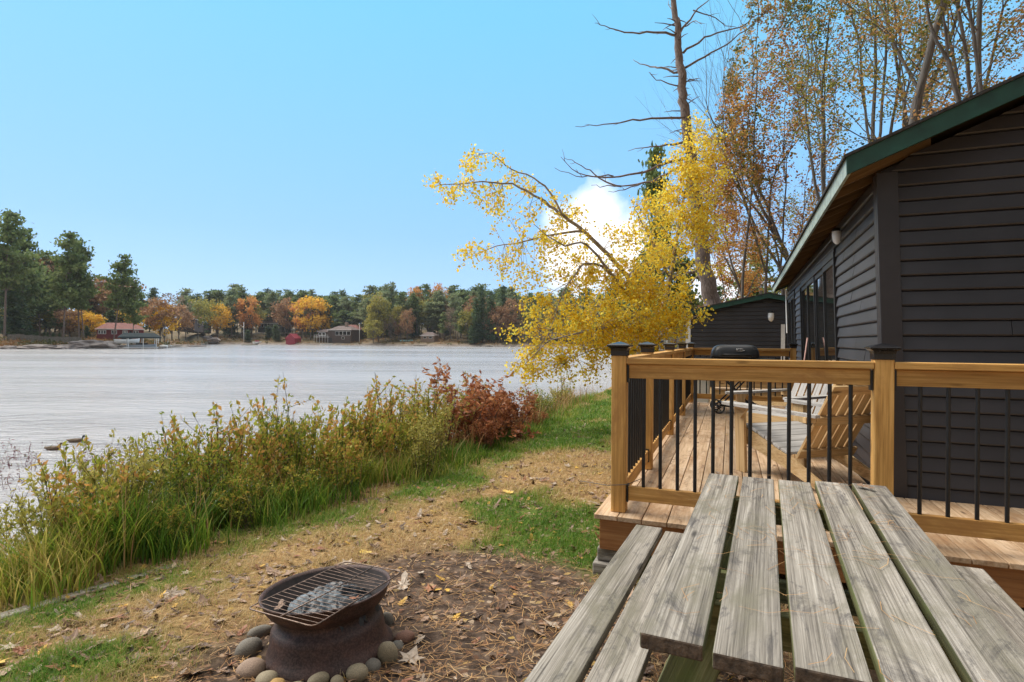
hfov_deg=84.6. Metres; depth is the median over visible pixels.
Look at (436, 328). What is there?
pine tree
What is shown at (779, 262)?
maple tree
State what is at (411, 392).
shrub
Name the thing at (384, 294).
pine tree
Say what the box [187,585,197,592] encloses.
fallen leaf
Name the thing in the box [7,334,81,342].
board fence
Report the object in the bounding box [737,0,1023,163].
maple tree
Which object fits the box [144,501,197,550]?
shrub
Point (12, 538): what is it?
shrub
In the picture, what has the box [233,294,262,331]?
maple tree
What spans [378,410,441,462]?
shrub
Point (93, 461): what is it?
stalk plant
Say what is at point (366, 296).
maple tree
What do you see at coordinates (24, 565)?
stalk plant
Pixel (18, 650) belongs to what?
fallen leaf
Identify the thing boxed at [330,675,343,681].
fieldstone
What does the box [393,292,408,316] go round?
pine tree
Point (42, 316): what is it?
maple tree
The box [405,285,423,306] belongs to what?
maple tree
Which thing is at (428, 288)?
pine tree
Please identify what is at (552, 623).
fallen leaf
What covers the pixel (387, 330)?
spruce tree
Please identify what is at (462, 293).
pine tree
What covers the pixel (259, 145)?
sky
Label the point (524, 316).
pine tree
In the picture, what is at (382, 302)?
maple tree
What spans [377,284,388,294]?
pine tree
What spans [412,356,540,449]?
rust shrub
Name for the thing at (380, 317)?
maple tree
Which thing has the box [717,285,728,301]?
pine tree
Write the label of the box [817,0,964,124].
maple tree
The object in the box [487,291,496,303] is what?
spruce tree
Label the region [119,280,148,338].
pine tree
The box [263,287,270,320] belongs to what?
spruce tree
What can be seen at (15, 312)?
spruce tree
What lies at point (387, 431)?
shrub
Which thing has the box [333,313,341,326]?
pine tree
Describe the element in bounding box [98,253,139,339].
pine tree
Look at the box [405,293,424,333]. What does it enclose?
pine tree
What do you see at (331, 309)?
pine tree
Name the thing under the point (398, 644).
fieldstone
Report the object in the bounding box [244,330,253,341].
spruce tree
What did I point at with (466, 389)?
shrub
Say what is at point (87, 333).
spruce tree
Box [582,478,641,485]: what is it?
black cable
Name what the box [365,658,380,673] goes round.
fieldstone
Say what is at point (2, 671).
fallen leaf
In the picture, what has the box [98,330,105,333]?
window
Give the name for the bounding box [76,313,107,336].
maple tree
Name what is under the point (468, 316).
maple tree
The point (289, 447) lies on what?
shrub
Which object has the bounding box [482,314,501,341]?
oak tree
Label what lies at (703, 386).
storage bin
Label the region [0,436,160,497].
water weed foliage
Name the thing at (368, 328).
maple tree
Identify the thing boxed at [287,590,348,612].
charred log
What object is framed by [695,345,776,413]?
barbecue
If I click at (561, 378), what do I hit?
stalk plant
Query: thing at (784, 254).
maple tree
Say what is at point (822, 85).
maple tree
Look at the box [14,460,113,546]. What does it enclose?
stalk plant
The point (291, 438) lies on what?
shrub
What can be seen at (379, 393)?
stalk plant
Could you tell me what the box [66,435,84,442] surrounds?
duck
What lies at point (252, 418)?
shrub
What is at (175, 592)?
fallen leaf
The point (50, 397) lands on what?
lake water
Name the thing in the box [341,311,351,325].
spruce tree
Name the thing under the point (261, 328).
house
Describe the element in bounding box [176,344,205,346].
rock ledge
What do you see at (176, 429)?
shrub
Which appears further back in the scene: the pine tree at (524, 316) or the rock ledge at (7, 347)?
the pine tree at (524, 316)
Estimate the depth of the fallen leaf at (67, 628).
2.71 m
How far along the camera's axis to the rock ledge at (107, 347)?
144.48 m
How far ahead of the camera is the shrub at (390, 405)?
6.87 m
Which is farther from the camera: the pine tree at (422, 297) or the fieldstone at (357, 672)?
the pine tree at (422, 297)
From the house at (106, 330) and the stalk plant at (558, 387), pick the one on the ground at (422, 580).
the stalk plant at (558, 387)
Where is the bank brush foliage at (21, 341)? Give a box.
[0,335,632,346]
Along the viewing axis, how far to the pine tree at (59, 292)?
178.93 m
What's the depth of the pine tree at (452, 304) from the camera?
279.27 m
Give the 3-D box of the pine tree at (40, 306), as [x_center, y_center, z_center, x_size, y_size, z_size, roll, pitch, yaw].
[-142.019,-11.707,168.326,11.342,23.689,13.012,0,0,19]
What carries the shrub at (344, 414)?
on the ground at (422, 580)
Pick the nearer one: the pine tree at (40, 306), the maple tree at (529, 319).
the pine tree at (40, 306)
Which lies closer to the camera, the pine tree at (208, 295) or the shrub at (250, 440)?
the shrub at (250, 440)
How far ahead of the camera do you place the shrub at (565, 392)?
13.15 m
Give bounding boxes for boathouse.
[285,334,300,344]
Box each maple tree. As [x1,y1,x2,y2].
[28,309,55,330]
[65,308,94,334]
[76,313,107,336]
[93,287,116,320]
[114,311,144,326]
[149,305,180,340]
[188,297,217,338]
[194,298,220,335]
[205,303,239,336]
[213,299,238,335]
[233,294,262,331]
[237,302,266,336]
[249,295,268,332]
[285,298,314,338]
[291,295,333,339]
[313,305,331,331]
[353,292,382,309]
[361,319,385,342]
[363,308,381,330]
[366,292,392,341]
[368,306,390,334]
[389,304,406,340]
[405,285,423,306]
[417,297,435,331]
[428,283,449,332]
[456,308,474,342]
[524,310,541,336]
[635,0,827,260]
[662,0,851,297]
[665,30,881,293]
[683,138,820,296]
[686,0,860,294]
[690,205,772,300]
[711,184,821,298]
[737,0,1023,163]
[753,0,983,200]
[763,0,914,222]
[792,0,1023,133]
[803,0,1023,151]
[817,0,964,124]
[828,0,1020,92]
[837,2,1023,130]
[845,0,1023,124]
[861,0,1021,120]
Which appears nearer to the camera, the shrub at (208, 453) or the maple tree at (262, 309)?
the shrub at (208, 453)
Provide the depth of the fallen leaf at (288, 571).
3.40 m
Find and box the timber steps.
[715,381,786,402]
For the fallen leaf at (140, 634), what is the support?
on the ground at (422, 580)
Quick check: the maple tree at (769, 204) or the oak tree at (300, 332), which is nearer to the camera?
the maple tree at (769, 204)
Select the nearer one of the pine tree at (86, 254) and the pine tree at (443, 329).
the pine tree at (86, 254)
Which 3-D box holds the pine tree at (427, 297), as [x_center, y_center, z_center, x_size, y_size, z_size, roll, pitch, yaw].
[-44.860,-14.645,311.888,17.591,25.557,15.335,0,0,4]
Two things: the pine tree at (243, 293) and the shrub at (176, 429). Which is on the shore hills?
the pine tree at (243, 293)
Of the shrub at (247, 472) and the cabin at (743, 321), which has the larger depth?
the cabin at (743, 321)
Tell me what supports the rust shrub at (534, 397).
on the ground at (422, 580)
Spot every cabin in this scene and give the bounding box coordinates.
[634,322,685,353]
[680,292,788,386]
[772,72,1023,508]
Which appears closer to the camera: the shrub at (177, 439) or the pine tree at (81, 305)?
the shrub at (177, 439)
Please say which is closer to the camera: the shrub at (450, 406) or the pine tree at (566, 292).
the shrub at (450, 406)
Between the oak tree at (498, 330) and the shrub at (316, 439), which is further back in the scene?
the oak tree at (498, 330)
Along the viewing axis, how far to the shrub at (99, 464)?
4.54 m
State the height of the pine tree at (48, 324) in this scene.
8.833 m
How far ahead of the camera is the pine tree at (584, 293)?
317.51 m
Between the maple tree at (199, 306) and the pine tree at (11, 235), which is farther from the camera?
the maple tree at (199, 306)
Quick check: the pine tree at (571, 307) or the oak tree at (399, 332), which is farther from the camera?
the oak tree at (399, 332)
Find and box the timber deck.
[593,342,1023,607]
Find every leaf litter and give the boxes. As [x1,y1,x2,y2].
[0,398,792,681]
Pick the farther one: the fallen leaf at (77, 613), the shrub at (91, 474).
the shrub at (91, 474)
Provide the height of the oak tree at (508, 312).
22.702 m
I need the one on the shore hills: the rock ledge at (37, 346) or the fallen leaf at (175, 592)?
the rock ledge at (37, 346)
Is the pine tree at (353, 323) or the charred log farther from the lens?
the pine tree at (353, 323)
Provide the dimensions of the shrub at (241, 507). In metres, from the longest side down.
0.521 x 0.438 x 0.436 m
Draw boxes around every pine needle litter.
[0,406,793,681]
[640,417,1012,681]
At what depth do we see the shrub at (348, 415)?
6.19 m
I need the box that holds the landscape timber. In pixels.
[0,564,171,619]
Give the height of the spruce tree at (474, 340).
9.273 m
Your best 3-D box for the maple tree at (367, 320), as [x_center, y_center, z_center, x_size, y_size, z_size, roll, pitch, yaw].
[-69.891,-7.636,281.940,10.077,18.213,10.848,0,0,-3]
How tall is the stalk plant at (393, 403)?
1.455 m
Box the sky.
[0,0,1023,325]
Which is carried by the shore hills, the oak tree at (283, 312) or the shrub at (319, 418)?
the oak tree at (283, 312)
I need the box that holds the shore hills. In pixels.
[0,323,631,348]
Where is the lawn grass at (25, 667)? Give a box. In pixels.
[0,386,792,681]
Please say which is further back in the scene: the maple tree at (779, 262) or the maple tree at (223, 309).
the maple tree at (223, 309)
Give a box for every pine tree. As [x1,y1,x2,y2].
[0,208,40,339]
[0,223,50,329]
[24,262,57,335]
[34,249,60,288]
[38,230,92,336]
[38,309,57,333]
[46,269,97,333]
[47,315,66,332]
[54,237,104,336]
[68,269,98,339]
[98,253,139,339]
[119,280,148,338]
[136,293,151,319]
[173,287,194,333]
[175,295,195,339]
[201,290,218,334]
[203,289,226,331]
[219,295,238,337]
[222,283,245,327]
[224,287,239,329]
[234,285,252,333]
[238,296,254,336]
[251,292,269,333]
[262,290,286,320]
[270,289,283,316]
[283,291,296,332]
[285,297,300,333]
[290,289,314,336]
[296,309,309,338]
[308,289,317,298]
[316,298,337,328]
[325,295,340,313]
[330,291,339,313]
[331,297,344,313]
[333,310,349,323]
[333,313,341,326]
[337,296,353,319]
[338,288,349,325]
[346,294,363,324]
[349,318,362,326]
[351,300,364,326]
[358,298,370,338]
[359,285,379,301]
[376,291,387,334]
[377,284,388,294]
[380,306,390,339]
[382,297,393,337]
[384,281,400,317]
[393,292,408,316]
[396,297,419,337]
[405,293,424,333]
[412,286,426,299]
[416,292,425,331]
[421,284,431,295]
[422,302,438,331]
[423,291,432,315]
[424,290,451,338]
[429,295,448,337]
[430,321,438,334]
[437,312,448,341]
[445,285,459,297]
[447,294,463,337]
[447,306,465,340]
[455,297,463,336]
[455,312,466,333]
[456,288,468,334]
[456,294,471,329]
[466,290,478,309]
[471,283,491,296]
[500,287,520,301]
[516,310,529,339]
[527,294,542,314]
[554,289,565,314]
[555,0,770,305]
[560,287,573,298]
[563,300,581,318]
[577,288,594,295]
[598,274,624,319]
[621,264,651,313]
[633,141,679,313]
[640,241,703,348]
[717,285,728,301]
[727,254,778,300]
[762,285,776,293]
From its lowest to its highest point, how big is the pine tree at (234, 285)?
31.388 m
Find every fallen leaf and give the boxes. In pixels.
[0,642,17,649]
[0,663,14,674]
[12,645,30,654]
[46,663,65,670]
[47,624,59,631]
[51,627,68,636]
[62,628,91,649]
[72,611,85,617]
[125,628,156,640]
[163,587,185,598]
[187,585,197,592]
[193,594,210,606]
[223,629,234,635]
[266,567,281,575]
[274,599,283,609]
[281,568,295,575]
[335,559,351,564]
[397,571,409,589]
[399,645,425,665]
[424,584,435,591]
[449,608,459,614]
[485,546,493,552]
[498,598,511,608]
[528,625,544,635]
[544,619,559,628]
[574,600,578,610]
[857,483,873,487]
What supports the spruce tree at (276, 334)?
on the shore hills
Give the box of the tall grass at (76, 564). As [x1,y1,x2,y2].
[0,390,610,611]
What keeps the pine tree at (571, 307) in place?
on the shore hills
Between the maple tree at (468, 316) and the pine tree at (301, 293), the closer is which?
the maple tree at (468, 316)
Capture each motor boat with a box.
[114,338,139,343]
[127,343,155,346]
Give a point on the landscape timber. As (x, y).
(24, 609)
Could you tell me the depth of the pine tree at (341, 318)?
317.41 m
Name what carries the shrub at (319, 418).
on the ground at (422, 580)
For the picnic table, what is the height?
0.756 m
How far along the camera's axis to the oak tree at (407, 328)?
273.78 m
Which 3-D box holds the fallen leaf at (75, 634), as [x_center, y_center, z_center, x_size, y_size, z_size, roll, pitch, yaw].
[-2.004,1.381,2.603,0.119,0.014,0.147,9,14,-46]
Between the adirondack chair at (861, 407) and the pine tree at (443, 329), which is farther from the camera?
the pine tree at (443, 329)
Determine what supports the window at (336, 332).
in the house at (346, 333)
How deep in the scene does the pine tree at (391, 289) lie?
294.28 m
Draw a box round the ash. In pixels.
[300,581,380,631]
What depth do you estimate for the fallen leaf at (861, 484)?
2.57 m
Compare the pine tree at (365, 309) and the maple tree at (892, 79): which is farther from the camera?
the pine tree at (365, 309)
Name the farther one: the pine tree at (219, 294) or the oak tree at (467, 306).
the pine tree at (219, 294)
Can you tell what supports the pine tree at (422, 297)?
on the shore hills
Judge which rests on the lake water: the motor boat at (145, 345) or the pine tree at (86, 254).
the motor boat at (145, 345)
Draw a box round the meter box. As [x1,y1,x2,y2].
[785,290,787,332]
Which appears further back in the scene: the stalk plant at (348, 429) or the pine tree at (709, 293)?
the pine tree at (709, 293)
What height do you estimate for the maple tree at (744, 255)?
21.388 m
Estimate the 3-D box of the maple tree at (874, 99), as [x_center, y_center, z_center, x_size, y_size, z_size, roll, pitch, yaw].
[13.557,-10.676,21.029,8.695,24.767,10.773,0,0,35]
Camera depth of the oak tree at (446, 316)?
284.14 m
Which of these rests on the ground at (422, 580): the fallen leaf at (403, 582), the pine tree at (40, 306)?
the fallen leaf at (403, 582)
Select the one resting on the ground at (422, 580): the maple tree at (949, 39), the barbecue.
the maple tree at (949, 39)
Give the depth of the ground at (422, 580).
3.24 m
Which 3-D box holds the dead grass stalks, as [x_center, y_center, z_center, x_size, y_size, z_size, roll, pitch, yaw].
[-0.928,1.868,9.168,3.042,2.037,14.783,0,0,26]
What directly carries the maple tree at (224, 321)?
on the shore hills
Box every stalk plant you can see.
[3,542,33,587]
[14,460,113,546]
[78,456,118,504]
[82,430,175,514]
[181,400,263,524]
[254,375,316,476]
[325,403,387,484]
[365,373,410,465]
[372,384,420,460]
[375,376,425,462]
[404,379,454,422]
[548,372,566,404]
[553,368,577,399]
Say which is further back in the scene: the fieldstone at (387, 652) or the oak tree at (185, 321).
the oak tree at (185, 321)
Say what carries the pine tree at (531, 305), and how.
on the shore hills
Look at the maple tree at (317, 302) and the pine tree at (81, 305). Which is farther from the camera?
the maple tree at (317, 302)
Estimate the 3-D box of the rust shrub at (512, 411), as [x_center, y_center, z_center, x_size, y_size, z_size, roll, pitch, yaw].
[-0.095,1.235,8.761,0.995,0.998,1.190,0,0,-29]
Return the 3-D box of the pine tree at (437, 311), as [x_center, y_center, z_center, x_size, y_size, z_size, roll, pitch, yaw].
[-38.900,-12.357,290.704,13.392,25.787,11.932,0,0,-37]
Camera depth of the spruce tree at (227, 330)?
313.44 m
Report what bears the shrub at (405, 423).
on the ground at (422, 580)
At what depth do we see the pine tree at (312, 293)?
373.60 m
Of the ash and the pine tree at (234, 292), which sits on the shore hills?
the pine tree at (234, 292)
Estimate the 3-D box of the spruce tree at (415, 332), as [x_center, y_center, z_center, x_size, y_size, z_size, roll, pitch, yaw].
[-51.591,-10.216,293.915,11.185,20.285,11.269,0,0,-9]
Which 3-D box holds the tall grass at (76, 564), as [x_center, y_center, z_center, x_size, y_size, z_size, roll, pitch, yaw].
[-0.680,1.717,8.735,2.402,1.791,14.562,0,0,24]
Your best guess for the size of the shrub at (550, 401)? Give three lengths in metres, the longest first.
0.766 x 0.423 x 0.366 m
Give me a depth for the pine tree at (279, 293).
359.12 m
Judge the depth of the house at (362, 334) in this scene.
298.43 m
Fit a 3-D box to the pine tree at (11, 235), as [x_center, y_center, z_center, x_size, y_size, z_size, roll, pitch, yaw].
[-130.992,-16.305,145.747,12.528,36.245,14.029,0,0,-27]
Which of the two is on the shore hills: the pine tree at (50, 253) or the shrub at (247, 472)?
the pine tree at (50, 253)
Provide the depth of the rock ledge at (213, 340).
283.15 m
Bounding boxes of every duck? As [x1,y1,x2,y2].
[44,442,62,449]
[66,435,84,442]
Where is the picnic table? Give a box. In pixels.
[524,473,1023,681]
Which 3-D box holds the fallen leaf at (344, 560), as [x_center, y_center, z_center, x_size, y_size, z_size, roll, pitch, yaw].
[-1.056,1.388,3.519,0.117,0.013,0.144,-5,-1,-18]
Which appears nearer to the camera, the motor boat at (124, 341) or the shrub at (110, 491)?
the shrub at (110, 491)
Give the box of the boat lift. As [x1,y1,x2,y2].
[118,333,160,348]
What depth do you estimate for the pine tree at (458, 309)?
268.59 m
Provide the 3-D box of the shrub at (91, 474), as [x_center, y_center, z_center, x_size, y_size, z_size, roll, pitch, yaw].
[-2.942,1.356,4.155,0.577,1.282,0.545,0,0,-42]
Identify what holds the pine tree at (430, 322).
on the shore hills
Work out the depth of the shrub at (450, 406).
6.84 m
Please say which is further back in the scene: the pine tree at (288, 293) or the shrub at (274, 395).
the pine tree at (288, 293)
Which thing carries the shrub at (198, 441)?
on the ground at (422, 580)
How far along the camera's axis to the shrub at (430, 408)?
7.27 m
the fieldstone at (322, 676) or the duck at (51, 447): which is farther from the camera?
the duck at (51, 447)
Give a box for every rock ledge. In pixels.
[0,345,17,348]
[16,344,64,348]
[56,344,85,348]
[66,340,116,348]
[88,345,125,348]
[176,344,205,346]
[201,335,220,343]
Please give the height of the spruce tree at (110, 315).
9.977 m
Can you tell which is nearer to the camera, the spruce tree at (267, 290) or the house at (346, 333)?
the house at (346, 333)
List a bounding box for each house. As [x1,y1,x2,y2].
[95,323,144,339]
[175,318,210,332]
[258,320,290,332]
[317,322,358,342]
[348,325,366,338]
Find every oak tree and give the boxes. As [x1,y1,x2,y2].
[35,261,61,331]
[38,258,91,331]
[47,309,89,336]
[84,278,129,319]
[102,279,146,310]
[138,297,182,341]
[173,304,201,339]
[268,297,291,337]
[275,303,296,335]
[286,306,309,334]
[392,317,406,339]
[397,308,416,341]
[441,301,456,337]
[461,295,495,322]
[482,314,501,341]
[489,305,511,342]
[501,297,524,333]
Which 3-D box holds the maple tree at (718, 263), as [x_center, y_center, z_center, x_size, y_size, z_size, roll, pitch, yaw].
[11.107,-2.395,27.688,3.344,8.176,6.388,0,0,38]
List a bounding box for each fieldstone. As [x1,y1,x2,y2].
[234,637,262,658]
[235,657,265,678]
[247,624,271,637]
[255,670,277,681]
[270,678,285,681]
[307,671,328,681]
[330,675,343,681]
[346,663,367,681]
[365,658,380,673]
[377,641,397,663]
[383,612,393,624]
[393,640,402,650]
[394,630,414,643]
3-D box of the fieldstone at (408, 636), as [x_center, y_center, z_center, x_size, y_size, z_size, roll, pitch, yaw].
[-0.504,1.393,2.636,0.098,0.066,0.069,-6,7,-20]
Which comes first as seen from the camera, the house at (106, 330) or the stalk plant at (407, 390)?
the stalk plant at (407, 390)
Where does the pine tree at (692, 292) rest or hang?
on the ground at (422, 580)
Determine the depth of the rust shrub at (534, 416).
9.68 m
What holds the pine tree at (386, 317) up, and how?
on the shore hills
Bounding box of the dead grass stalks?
[0,378,608,591]
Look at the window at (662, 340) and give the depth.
36.15 m
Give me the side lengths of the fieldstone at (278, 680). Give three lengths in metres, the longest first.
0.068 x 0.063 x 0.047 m
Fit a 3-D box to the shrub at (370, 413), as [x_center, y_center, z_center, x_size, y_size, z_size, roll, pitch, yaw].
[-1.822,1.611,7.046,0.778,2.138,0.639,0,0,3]
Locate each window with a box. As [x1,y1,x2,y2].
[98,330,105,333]
[335,331,350,334]
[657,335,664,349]
[787,291,796,357]
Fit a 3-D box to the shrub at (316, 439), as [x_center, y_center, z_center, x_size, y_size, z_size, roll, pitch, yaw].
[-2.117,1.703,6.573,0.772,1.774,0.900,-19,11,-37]
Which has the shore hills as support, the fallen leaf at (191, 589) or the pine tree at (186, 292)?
the pine tree at (186, 292)
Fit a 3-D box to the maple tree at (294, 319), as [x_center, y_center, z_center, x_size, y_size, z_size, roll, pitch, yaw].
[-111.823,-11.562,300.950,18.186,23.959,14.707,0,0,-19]
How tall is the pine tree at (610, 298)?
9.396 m
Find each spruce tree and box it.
[0,274,47,335]
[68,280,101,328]
[84,325,91,337]
[93,309,120,333]
[114,309,127,322]
[141,287,162,331]
[184,293,212,332]
[220,291,238,336]
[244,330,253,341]
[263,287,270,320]
[263,325,273,339]
[271,324,282,340]
[303,328,316,335]
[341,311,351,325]
[381,325,396,335]
[405,308,421,337]
[465,286,479,295]
[467,297,483,341]
[467,325,479,343]
[477,284,487,341]
[482,294,497,341]
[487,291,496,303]
[495,285,509,340]
[506,296,522,338]
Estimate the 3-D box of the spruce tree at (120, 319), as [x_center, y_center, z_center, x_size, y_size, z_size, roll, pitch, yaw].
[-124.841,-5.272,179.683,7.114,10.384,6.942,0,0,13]
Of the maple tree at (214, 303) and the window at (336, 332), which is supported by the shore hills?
the maple tree at (214, 303)
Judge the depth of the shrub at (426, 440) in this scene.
6.00 m
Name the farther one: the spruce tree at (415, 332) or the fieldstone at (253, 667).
the spruce tree at (415, 332)
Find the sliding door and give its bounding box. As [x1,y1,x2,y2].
[799,251,839,412]
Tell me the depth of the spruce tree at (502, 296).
264.73 m
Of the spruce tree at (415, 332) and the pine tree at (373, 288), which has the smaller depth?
the spruce tree at (415, 332)
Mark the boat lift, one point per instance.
(140, 335)
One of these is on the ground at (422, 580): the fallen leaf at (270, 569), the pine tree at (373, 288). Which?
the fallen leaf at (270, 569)
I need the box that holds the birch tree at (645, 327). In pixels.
[422,109,736,395]
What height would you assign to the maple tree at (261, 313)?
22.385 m
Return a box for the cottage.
[420,332,439,341]
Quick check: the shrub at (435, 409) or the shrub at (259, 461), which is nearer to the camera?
the shrub at (259, 461)
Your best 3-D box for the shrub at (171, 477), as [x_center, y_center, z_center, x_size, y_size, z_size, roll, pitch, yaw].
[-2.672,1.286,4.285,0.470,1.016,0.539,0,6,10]
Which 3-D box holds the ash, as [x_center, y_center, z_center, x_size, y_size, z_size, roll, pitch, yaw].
[-0.824,1.228,2.598,0.426,0.165,0.427,0,0,0]
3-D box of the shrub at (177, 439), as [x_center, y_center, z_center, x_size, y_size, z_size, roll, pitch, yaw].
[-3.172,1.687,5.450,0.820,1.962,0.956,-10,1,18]
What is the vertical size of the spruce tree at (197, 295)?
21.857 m
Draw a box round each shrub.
[0,465,70,556]
[0,490,78,564]
[20,435,129,543]
[31,452,162,559]
[47,516,122,558]
[56,464,111,514]
[67,436,157,507]
[85,428,169,529]
[97,441,182,510]
[117,411,205,501]
[128,447,203,512]
[136,416,201,492]
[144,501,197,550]
[148,499,193,540]
[150,424,234,505]
[152,415,245,527]
[166,410,248,520]
[201,472,264,529]
[216,456,299,519]
[221,395,298,494]
[224,414,295,524]
[227,405,299,490]
[243,395,317,501]
[257,412,312,484]
[269,458,322,510]
[274,400,343,492]
[277,412,352,503]
[301,417,363,499]
[303,415,335,489]
[314,396,402,491]
[327,401,378,464]
[335,440,374,486]
[338,390,395,482]
[338,400,391,470]
[340,390,379,459]
[362,384,405,451]
[377,385,418,455]
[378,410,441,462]
[383,401,436,456]
[395,388,446,432]
[403,386,462,454]
[404,380,457,450]
[404,409,449,476]
[407,392,461,462]
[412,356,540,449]
[436,390,481,448]
[442,392,504,444]
[454,371,486,433]
[459,382,538,425]
[459,418,500,449]
[478,387,535,435]
[514,405,546,427]
[520,385,556,418]
[542,390,559,411]
[551,385,566,405]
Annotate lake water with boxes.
[0,344,611,556]
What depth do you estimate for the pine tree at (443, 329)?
271.90 m
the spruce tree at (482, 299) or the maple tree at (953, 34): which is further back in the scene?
the spruce tree at (482, 299)
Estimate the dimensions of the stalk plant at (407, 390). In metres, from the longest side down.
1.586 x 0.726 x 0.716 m
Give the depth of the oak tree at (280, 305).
311.68 m
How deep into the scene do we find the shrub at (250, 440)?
5.47 m
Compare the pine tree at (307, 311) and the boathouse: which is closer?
the boathouse
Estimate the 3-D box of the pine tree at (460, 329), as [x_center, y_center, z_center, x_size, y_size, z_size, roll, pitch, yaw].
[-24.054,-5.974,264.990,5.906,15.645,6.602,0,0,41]
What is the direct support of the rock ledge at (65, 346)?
on the shore hills
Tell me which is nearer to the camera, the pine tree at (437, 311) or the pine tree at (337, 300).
the pine tree at (437, 311)
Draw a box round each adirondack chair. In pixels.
[721,384,870,488]
[725,383,832,457]
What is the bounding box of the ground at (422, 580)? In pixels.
[0,386,1023,681]
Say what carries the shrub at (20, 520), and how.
on the ground at (422, 580)
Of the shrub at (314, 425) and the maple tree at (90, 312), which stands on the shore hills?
the maple tree at (90, 312)
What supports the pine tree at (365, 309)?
on the shore hills
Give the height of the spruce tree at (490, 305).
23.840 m
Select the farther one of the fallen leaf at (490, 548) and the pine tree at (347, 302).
the pine tree at (347, 302)
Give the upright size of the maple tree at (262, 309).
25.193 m
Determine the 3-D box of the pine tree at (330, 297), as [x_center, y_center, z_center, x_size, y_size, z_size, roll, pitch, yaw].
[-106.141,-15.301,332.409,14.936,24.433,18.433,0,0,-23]
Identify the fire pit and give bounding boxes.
[258,564,392,681]
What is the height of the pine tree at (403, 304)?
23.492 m
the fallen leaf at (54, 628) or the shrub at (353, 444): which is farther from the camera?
the shrub at (353, 444)
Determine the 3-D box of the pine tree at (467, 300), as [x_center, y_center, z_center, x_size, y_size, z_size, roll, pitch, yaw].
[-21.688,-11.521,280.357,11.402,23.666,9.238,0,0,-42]
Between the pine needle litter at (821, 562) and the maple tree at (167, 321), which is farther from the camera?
the maple tree at (167, 321)
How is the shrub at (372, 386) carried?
on the ground at (422, 580)
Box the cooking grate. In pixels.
[249,561,400,625]
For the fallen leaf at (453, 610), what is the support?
on the ground at (422, 580)
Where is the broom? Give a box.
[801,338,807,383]
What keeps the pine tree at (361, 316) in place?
on the shore hills
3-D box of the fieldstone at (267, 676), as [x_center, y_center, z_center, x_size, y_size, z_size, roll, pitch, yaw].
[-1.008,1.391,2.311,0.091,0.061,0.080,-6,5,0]
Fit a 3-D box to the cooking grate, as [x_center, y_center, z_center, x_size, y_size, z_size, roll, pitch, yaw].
[-0.816,1.111,2.519,0.362,0.034,0.566,0,0,29]
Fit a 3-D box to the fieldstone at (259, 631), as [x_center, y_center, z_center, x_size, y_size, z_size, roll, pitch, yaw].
[-1.198,1.386,2.672,0.114,0.070,0.058,-7,8,-30]
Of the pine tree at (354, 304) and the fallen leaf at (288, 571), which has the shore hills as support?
the pine tree at (354, 304)
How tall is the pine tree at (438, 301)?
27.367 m
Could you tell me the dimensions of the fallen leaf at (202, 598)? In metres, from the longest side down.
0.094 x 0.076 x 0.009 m
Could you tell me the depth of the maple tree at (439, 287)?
310.86 m
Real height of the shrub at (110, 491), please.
0.980 m
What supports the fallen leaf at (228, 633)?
on the ground at (422, 580)
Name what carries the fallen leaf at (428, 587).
on the ground at (422, 580)
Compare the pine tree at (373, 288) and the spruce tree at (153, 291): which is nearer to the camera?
the spruce tree at (153, 291)
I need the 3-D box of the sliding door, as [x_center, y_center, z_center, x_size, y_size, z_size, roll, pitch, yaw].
[4.008,0.077,7.411,0.103,1.975,3.630,0,0,22]
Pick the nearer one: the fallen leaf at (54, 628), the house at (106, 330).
the fallen leaf at (54, 628)
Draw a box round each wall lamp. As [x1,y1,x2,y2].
[768,311,773,321]
[831,228,841,243]
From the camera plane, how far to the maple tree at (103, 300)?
197.68 m
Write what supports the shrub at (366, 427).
on the ground at (422, 580)
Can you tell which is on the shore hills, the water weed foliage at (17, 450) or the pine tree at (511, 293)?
the pine tree at (511, 293)
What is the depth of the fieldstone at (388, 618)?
2.78 m
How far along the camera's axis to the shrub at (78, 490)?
4.33 m
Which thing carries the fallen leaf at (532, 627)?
on the ground at (422, 580)
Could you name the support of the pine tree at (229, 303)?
on the shore hills
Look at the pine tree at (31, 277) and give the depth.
158.09 m
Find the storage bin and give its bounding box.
[697,380,709,402]
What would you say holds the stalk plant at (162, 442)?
on the ground at (422, 580)

